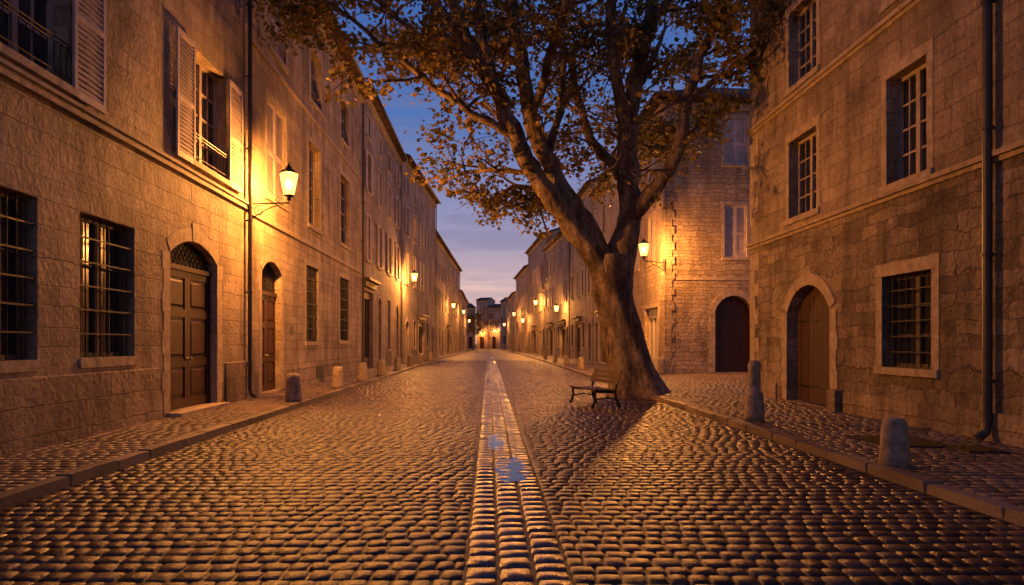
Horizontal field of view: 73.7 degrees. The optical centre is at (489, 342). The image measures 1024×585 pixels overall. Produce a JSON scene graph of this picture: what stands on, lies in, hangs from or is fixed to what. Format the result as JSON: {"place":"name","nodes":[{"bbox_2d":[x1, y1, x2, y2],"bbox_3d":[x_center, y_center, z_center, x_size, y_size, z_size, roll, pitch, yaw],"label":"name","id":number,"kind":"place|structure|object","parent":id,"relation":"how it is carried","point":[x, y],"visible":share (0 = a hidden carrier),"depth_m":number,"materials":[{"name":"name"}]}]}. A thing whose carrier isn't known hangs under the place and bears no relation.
{"place":"outdoors","nodes":[
{"label":"outdoors","id":0,"kind":"place"},
{"bbox_2d":[0,349,470,491],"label":"pavement","id":1,"kind":"structure","parent":0,"point":[21,468],"depth_m":10.49,"materials":[{"name":"grey stone"}]},
{"bbox_2d":[285,373,301,401],"bbox_3d":[-4.960,1.130,17.299,0.415,0.720,0.420,0,0,0],"label":"bollard","id":2,"kind":"object","parent":1,"relation":"on","point":[293,393],"visible":0.98,"depth_m":17.15,"materials":[{"name":"stone"}]},
{"bbox_2d":[332,366,343,387],"bbox_3d":[-4.957,1.130,22.399,0.413,0.720,0.422,0,0,0],"label":"bollard","id":3,"kind":"object","parent":1,"relation":"on","point":[337,377],"visible":1,"depth_m":22.25,"materials":[{"name":"stone"}]},
{"bbox_2d":[357,362,367,380],"bbox_3d":[-4.958,1.130,26.801,0.413,0.720,0.421,0,0,0],"label":"bollard","id":4,"kind":"object","parent":1,"relation":"on","point":[362,372],"visible":0.98,"depth_m":26.64,"materials":[{"name":"stone"}]},
{"bbox_2d":[377,359,385,374],"bbox_3d":[-4.960,1.130,31.500,0.418,0.720,0.414,0,0,0],"label":"bollard","id":5,"kind":"object","parent":1,"relation":"on","point":[381,368],"visible":0.98,"depth_m":31.34,"materials":[{"name":"stone"}]},
{"bbox_2d":[394,357,400,369],"bbox_3d":[-4.960,1.130,37.003,0.414,0.720,0.418,0,0,0],"label":"bollard","id":6,"kind":"object","parent":1,"relation":"on","point":[397,363],"visible":0.94,"depth_m":36.84,"materials":[{"name":"stone"}]},
{"bbox_2d":[407,355,413,366],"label":"bollard","id":7,"kind":"object","parent":1,"relation":"on","point":[410,361],"visible":0.99,"depth_m":42.84,"materials":[{"name":"stone"}]},
{"bbox_2d":[419,353,423,362],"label":"bollard","id":8,"kind":"object","parent":1,"relation":"on","point":[421,357],"visible":0.92,"depth_m":49.84,"materials":[{"name":"stone"}]},
{"bbox_2d":[428,352,432,359],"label":"bollard","id":9,"kind":"object","parent":1,"relation":"on","point":[430,356],"visible":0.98,"depth_m":57.84,"materials":[{"name":"stone"}]},
{"bbox_2d":[0,349,1023,584],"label":"road","id":10,"kind":"structure","parent":0,"point":[390,481],"depth_m":6.55,"materials":[{"name":"stone"}]},
{"bbox_2d":[467,309,499,349],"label":"street tree","id":11,"kind":"object","parent":10,"relation":"on","point":[472,329],"visible":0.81,"depth_m":151.45,"materials":[{"name":"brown plant"}]},
{"bbox_2d":[0,380,986,520],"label":"fallen leaves","id":12,"kind":"object","parent":10,"relation":"on","point":[863,473],"visible":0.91,"depth_m":10.05,"materials":[{"name":"brown plant"}]},
{"bbox_2d":[488,434,504,450],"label":"water","id":13,"kind":"structure","parent":10,"relation":"on","point":[494,443],"depth_m":10.76,"materials":[{"name":"blue liquid"}]},
{"bbox_2d":[495,457,529,483],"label":"water","id":14,"kind":"structure","parent":10,"relation":"on","point":[514,467],"depth_m":8.48,"materials":[{"name":"blue liquid"}]},
{"bbox_2d":[569,368,622,407],"bbox_3d":[2.656,1.120,17.199,0.814,0.920,1.700,0,0,-14],"label":"park bench","id":15,"kind":"object","parent":10,"relation":"on","point":[595,390],"visible":1,"depth_m":16.99,"materials":[{"name":"brown wood"}]},
{"bbox_2d":[503,349,1023,526],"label":"kerb","id":16,"kind":"structure","parent":10,"relation":"on","point":[1007,512],"depth_m":8.22,"materials":[{"name":"stone"}]},
{"bbox_2d":[330,0,749,343],"label":"sky","id":17,"kind":"structure","parent":0,"point":[489,258],"materials":[{"name":"blue"}]},
{"bbox_2d":[505,349,1023,507],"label":"pavement","id":18,"kind":"structure","parent":0,"point":[998,476],"depth_m":11.09,"materials":[{"name":"grey stone"}]},
{"bbox_2d":[253,0,791,398],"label":"plane tree","id":19,"kind":"object","parent":18,"relation":"on","point":[610,266],"visible":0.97,"depth_m":19.85,"materials":[{"name":"brown plant"}]},
{"bbox_2d":[552,353,556,361],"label":"bollard","id":20,"kind":"object","parent":18,"relation":"on","point":[554,357],"visible":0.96,"depth_m":52.86,"materials":[{"name":"stone"}]},
{"bbox_2d":[564,355,568,364],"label":"bollard","id":21,"kind":"object","parent":18,"relation":"on","point":[566,359],"visible":0.98,"depth_m":44.86,"materials":[{"name":"stone"}]},
{"bbox_2d":[577,357,583,369],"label":"bollard","id":22,"kind":"object","parent":18,"relation":"on","point":[580,363],"visible":1,"depth_m":37.86,"materials":[{"name":"stone"}]},
{"bbox_2d":[657,357,665,373],"bbox_3d":[8.251,1.090,32.701,0.407,0.800,0.415,0,0,0],"label":"bollard","id":23,"kind":"object","parent":18,"relation":"on","point":[661,367],"visible":0.92,"depth_m":32.55,"materials":[{"name":"stone"}]},
{"bbox_2d":[744,360,764,421],"bbox_3d":[5.049,0.910,12.999,0.369,1.160,0.368,0,0,0],"label":"bollard","id":24,"kind":"object","parent":18,"relation":"on","point":[754,405],"visible":1,"depth_m":12.89,"materials":[{"name":"stone"}]},
{"bbox_2d":[878,417,910,467],"bbox_3d":[4.930,1.200,8.298,0.344,0.580,0.340,0,0,0],"label":"bollard","id":25,"kind":"object","parent":18,"relation":"on","point":[894,449],"visible":1,"depth_m":8.18,"materials":[{"name":"stone"}]},
{"bbox_2d":[944,445,1010,452],"bbox_3d":[6.750,1.477,9.500,0.560,0.026,0.600,0,0,0],"label":"drain cover","id":26,"kind":"object","parent":18,"relation":"on","point":[973,449],"visible":0.99,"depth_m":9.40,"materials":[{"name":"metal"}]},
{"bbox_2d":[843,435,952,447],"bbox_3d":[6.150,1.477,10.300,1.000,0.026,1.200,0,0,0],"label":"drain cover","id":27,"kind":"object","parent":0,"point":[914,441],"visible":0.59,"depth_m":10.17,"materials":[{"name":"metal"}]},
{"label":"ground","id":28,"kind":"structure","parent":0,"visible":0},
{"bbox_2d":[0,0,256,455],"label":"stone house","id":29,"kind":"structure","parent":28,"relation":"on","point":[126,220],"depth_m":12.04,"materials":[{"name":"stone"}]},
{"bbox_2d":[0,190,35,359],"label":"window","id":30,"kind":"structure","parent":29,"relation":"in","point":[11,206],"depth_m":9.52,"materials":[{"name":"glass"}]},
{"bbox_2d":[0,0,70,80],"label":"window","id":31,"kind":"structure","parent":29,"relation":"in","point":[26,26],"depth_m":9.95,"materials":[{"name":"paint"}]},
{"bbox_2d":[80,215,132,357],"bbox_3d":[-6.577,-0.915,11.555,0.242,2.310,1.650,0,0,0],"label":"window","id":32,"kind":"structure","parent":29,"relation":"in","point":[101,244],"depth_m":11.56,"materials":[{"name":"glass"}]},
{"bbox_2d":[170,268,188,409],"bbox_3d":[-6.601,-0.075,14.370,0.138,2.950,1.121,0,0,0],"label":"door","id":33,"kind":"structure","parent":29,"relation":"in","point":[178,278],"depth_m":14.52,"materials":[{"name":"brown wood"}]},
{"bbox_2d":[170,242,209,271],"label":"transom window","id":34,"kind":"structure","parent":29,"relation":"in","point":[186,254],"depth_m":15.07,"materials":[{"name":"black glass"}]},
{"bbox_2d":[187,272,208,406],"bbox_3d":[-6.601,-0.075,15.500,0.138,2.950,1.121,0,0,0],"label":"door","id":35,"kind":"structure","parent":29,"relation":"in","point":[197,285],"depth_m":15.47,"materials":[{"name":"brown wood"}]},
{"bbox_2d":[196,59,227,176],"bbox_3d":[-6.553,-5.200,15.730,0.330,2.500,1.940,0,0,0],"label":"window","id":36,"kind":"structure","parent":29,"relation":"in","point":[206,83],"depth_m":16.15,"materials":[{"name":"paint"}]},
{"bbox_2d":[0,349,471,509],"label":"kerb","id":37,"kind":"structure","parent":28,"relation":"on","point":[30,491],"depth_m":9.29,"materials":[{"name":"stone"}]},
{"bbox_2d":[251,0,373,397],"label":"stone house","id":38,"kind":"structure","parent":28,"relation":"on","point":[308,278],"depth_m":23.81,"materials":[{"name":"brown stone"}]},
{"bbox_2d":[262,295,266,391],"bbox_3d":[-6.621,0.015,19.776,0.138,2.830,0.891,0,0,0],"label":"door","id":39,"kind":"structure","parent":38,"relation":"in","point":[264,355],"depth_m":20.10,"materials":[{"name":"brown wood"}]},
{"bbox_2d":[262,263,275,292],"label":"transom window","id":40,"kind":"structure","parent":38,"relation":"in","point":[268,280],"depth_m":20.50,"materials":[{"name":"black glass"}]},
{"bbox_2d":[266,296,274,390],"bbox_3d":[-6.621,0.015,20.675,0.138,2.830,0.891,0,0,0],"label":"door","id":41,"kind":"structure","parent":38,"relation":"in","point":[270,301],"depth_m":20.69,"materials":[{"name":"brown wood"}]},
{"bbox_2d":[267,105,279,197],"bbox_3d":[-6.665,-5.725,20.675,0.070,2.850,1.850,0,0,0],"label":"window","id":42,"kind":"structure","parent":38,"relation":"in","point":[267,105],"depth_m":20.80,"materials":[{"name":"paint"}]},
{"bbox_2d":[270,3,279,55],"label":"window","id":43,"kind":"structure","parent":38,"relation":"in","point":[273,3],"depth_m":21.39,"materials":[{"name":"paint"}]},
{"bbox_2d":[252,162,298,218],"bbox_3d":[-5.788,-4.125,18.450,1.294,1.550,0.540,0,0,0],"label":"street lamp","id":44,"kind":"object","parent":38,"relation":"attached to","point":[288,175],"visible":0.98,"depth_m":18.36,"materials":[{"name":"glass"}]},
{"bbox_2d":[307,267,316,340],"bbox_3d":[-6.582,-1.400,24.850,0.232,2.700,1.700,0,0,0],"label":"window","id":45,"kind":"structure","parent":38,"relation":"in","point":[310,280],"depth_m":25.14,"materials":[{"name":"glass"}]},
{"bbox_2d":[309,147,314,225],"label":"window","id":46,"kind":"structure","parent":38,"relation":"in","point":[311,153],"depth_m":25.59,"materials":[{"name":"paint"}]},
{"bbox_2d":[311,57,315,102],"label":"window","id":47,"kind":"structure","parent":38,"relation":"in","point":[313,65],"depth_m":26.00,"materials":[{"name":"glass"}]},
{"bbox_2d":[341,105,343,138],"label":"window","id":48,"kind":"structure","parent":38,"relation":"in","point":[342,109],"depth_m":31.12,"materials":[{"name":"paint"}]},
{"bbox_2d":[341,179,344,243],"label":"window","id":49,"kind":"structure","parent":38,"relation":"in","point":[342,183],"depth_m":31.15,"materials":[{"name":"paint"}]},
{"bbox_2d":[340,278,347,340],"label":"window","id":50,"kind":"structure","parent":38,"relation":"in","point":[343,290],"depth_m":30.34,"materials":[{"name":"glass"}]},
{"bbox_2d":[364,81,407,370],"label":"stone house","id":51,"kind":"structure","parent":28,"relation":"on","point":[385,157],"depth_m":40.49,"materials":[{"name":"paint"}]},
{"bbox_2d":[388,301,388,348],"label":"window","id":52,"kind":"structure","parent":51,"relation":"in","point":[388,301],"depth_m":43.62,"materials":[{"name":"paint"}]},
{"bbox_2d":[400,269,417,289],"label":"street lamp","id":53,"kind":"object","parent":51,"relation":"attached to","point":[414,274],"visible":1,"depth_m":48.70,"materials":[{"name":"yellow glass"}]},
{"bbox_2d":[401,153,440,362],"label":"stone house","id":54,"kind":"structure","parent":28,"relation":"on","point":[419,230],"depth_m":55.97,"materials":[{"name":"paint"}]},
{"bbox_2d":[435,229,462,355],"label":"stone house","id":55,"kind":"structure","parent":28,"relation":"on","point":[449,269],"depth_m":87.32,"materials":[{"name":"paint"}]},
{"bbox_2d":[459,289,468,351],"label":"stone house","id":56,"kind":"structure","parent":28,"relation":"on","point":[463,302],"depth_m":125.55,"materials":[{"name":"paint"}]},
{"bbox_2d":[467,303,475,348],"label":"stone house","id":57,"kind":"structure","parent":28,"relation":"on","point":[470,307],"depth_m":169.60,"materials":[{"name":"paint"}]},
{"bbox_2d":[475,297,494,348],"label":"stone house","id":58,"kind":"structure","parent":28,"relation":"on","point":[482,304],"depth_m":175.54,"materials":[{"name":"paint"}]},
{"bbox_2d":[487,304,500,348],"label":"stone house","id":59,"kind":"structure","parent":28,"relation":"on","point":[494,339],"depth_m":171.98,"materials":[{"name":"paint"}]},
{"bbox_2d":[500,297,507,348],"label":"stone house","id":60,"kind":"structure","parent":28,"relation":"on","point":[503,328],"depth_m":167.65,"materials":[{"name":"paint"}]},
{"bbox_2d":[503,336,506,343],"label":"window","id":61,"kind":"structure","parent":60,"relation":"in","point":[504,337],"depth_m":167.59,"materials":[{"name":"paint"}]},
{"bbox_2d":[504,291,515,350],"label":"stone house","id":62,"kind":"structure","parent":28,"relation":"on","point":[510,301],"depth_m":128.68,"materials":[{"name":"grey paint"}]},
{"bbox_2d":[513,264,527,352],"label":"stone house","id":63,"kind":"structure","parent":28,"relation":"on","point":[521,277],"depth_m":107.14,"materials":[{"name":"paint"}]},
{"bbox_2d":[524,227,560,354],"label":"stone house","id":64,"kind":"structure","parent":28,"relation":"on","point":[534,253],"depth_m":88.83,"materials":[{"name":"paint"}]},
{"bbox_2d":[541,231,569,357],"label":"stone house","id":65,"kind":"structure","parent":28,"relation":"on","point":[557,291],"depth_m":72.21,"materials":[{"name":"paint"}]},
{"bbox_2d":[554,302,558,313],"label":"street lamp","id":66,"kind":"object","parent":65,"relation":"attached to","point":[556,306],"visible":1,"depth_m":67.37,"materials":[{"name":"yellow glass"}]},
{"bbox_2d":[568,177,598,361],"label":"stone house","id":67,"kind":"structure","parent":28,"relation":"on","point":[580,316],"depth_m":58.52,"materials":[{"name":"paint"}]},
{"bbox_2d":[586,169,618,363],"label":"stone house","id":68,"kind":"structure","parent":28,"relation":"on","point":[605,216],"depth_m":49.57,"materials":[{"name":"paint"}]},
{"bbox_2d":[632,88,750,373],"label":"stone house","id":69,"kind":"structure","parent":28,"relation":"on","point":[692,302],"depth_m":33.18,"materials":[{"name":"stone"}]},
{"bbox_2d":[638,237,663,270],"bbox_3d":[7.699,-4.225,32.580,1.615,1.550,0.524,0,0,-43],"label":"street lamp","id":70,"kind":"object","parent":69,"relation":"attached to","point":[643,244],"visible":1,"depth_m":32.12,"materials":[{"name":"black metal"}]},
{"bbox_2d":[715,296,730,371],"bbox_3d":[11.425,-0.428,33.630,0.956,3.736,0.092,0,0,-4],"label":"door","id":71,"kind":"structure","parent":69,"relation":"in","point":[723,310],"depth_m":33.61,"materials":[{"name":"brown wood"}]},
{"bbox_2d":[726,123,743,161],"bbox_3d":[11.984,-9.800,33.468,1.102,2.200,0.070,0,0,-4],"label":"window","id":72,"kind":"structure","parent":69,"relation":"in","point":[731,123],"depth_m":33.43,"materials":[{"name":"paint"}]},
{"bbox_2d":[731,296,749,371],"bbox_3d":[12.383,-0.428,33.694,0.956,3.736,0.092,0,0,-4],"label":"door","id":73,"kind":"structure","parent":69,"relation":"in","point":[740,313],"depth_m":33.66,"materials":[{"name":"brown wood"}]},
{"bbox_2d":[746,0,1023,447],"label":"stone house","id":74,"kind":"structure","parent":28,"relation":"on","point":[885,246],"depth_m":12.99,"materials":[{"name":"stone"}]},
{"bbox_2d":[798,132,815,214],"bbox_3d":[7.854,-4.090,16.575,0.068,1.940,1.450,0,0,0],"label":"window","id":75,"kind":"structure","parent":74,"relation":"in","point":[807,147],"depth_m":16.90,"materials":[{"name":"paint"}]},
{"bbox_2d":[798,0,815,79],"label":"window","id":76,"kind":"structure","parent":74,"relation":"in","point":[807,18],"depth_m":16.90,"materials":[{"name":"paint"}]},
{"bbox_2d":[797,286,817,402],"bbox_3d":[7.884,0.032,16.852,0.092,2.816,1.092,0,0,0],"label":"door","id":77,"kind":"structure","parent":74,"relation":"in","point":[807,314],"depth_m":16.79,"materials":[{"name":"brown wood"}]},
{"bbox_2d":[818,289,829,403],"bbox_3d":[7.884,0.032,15.748,0.092,2.816,1.092,0,0,0],"label":"door","id":78,"kind":"structure","parent":74,"relation":"in","point":[823,308],"depth_m":16.03,"materials":[{"name":"brown wood"}]},
{"bbox_2d":[886,271,931,368],"bbox_3d":[7.777,-0.405,12.460,0.222,1.730,1.480,0,0,0],"label":"window","id":79,"kind":"structure","parent":74,"relation":"in","point":[911,294],"depth_m":12.65,"materials":[{"name":"paint"}]},
{"bbox_2d":[899,63,926,179],"bbox_3d":[7.854,-4.010,12.450,0.068,2.020,1.200,0,0,0],"label":"window","id":80,"kind":"structure","parent":74,"relation":"in","point":[912,87],"depth_m":12.68,"materials":[{"name":"glass"}]}
]}

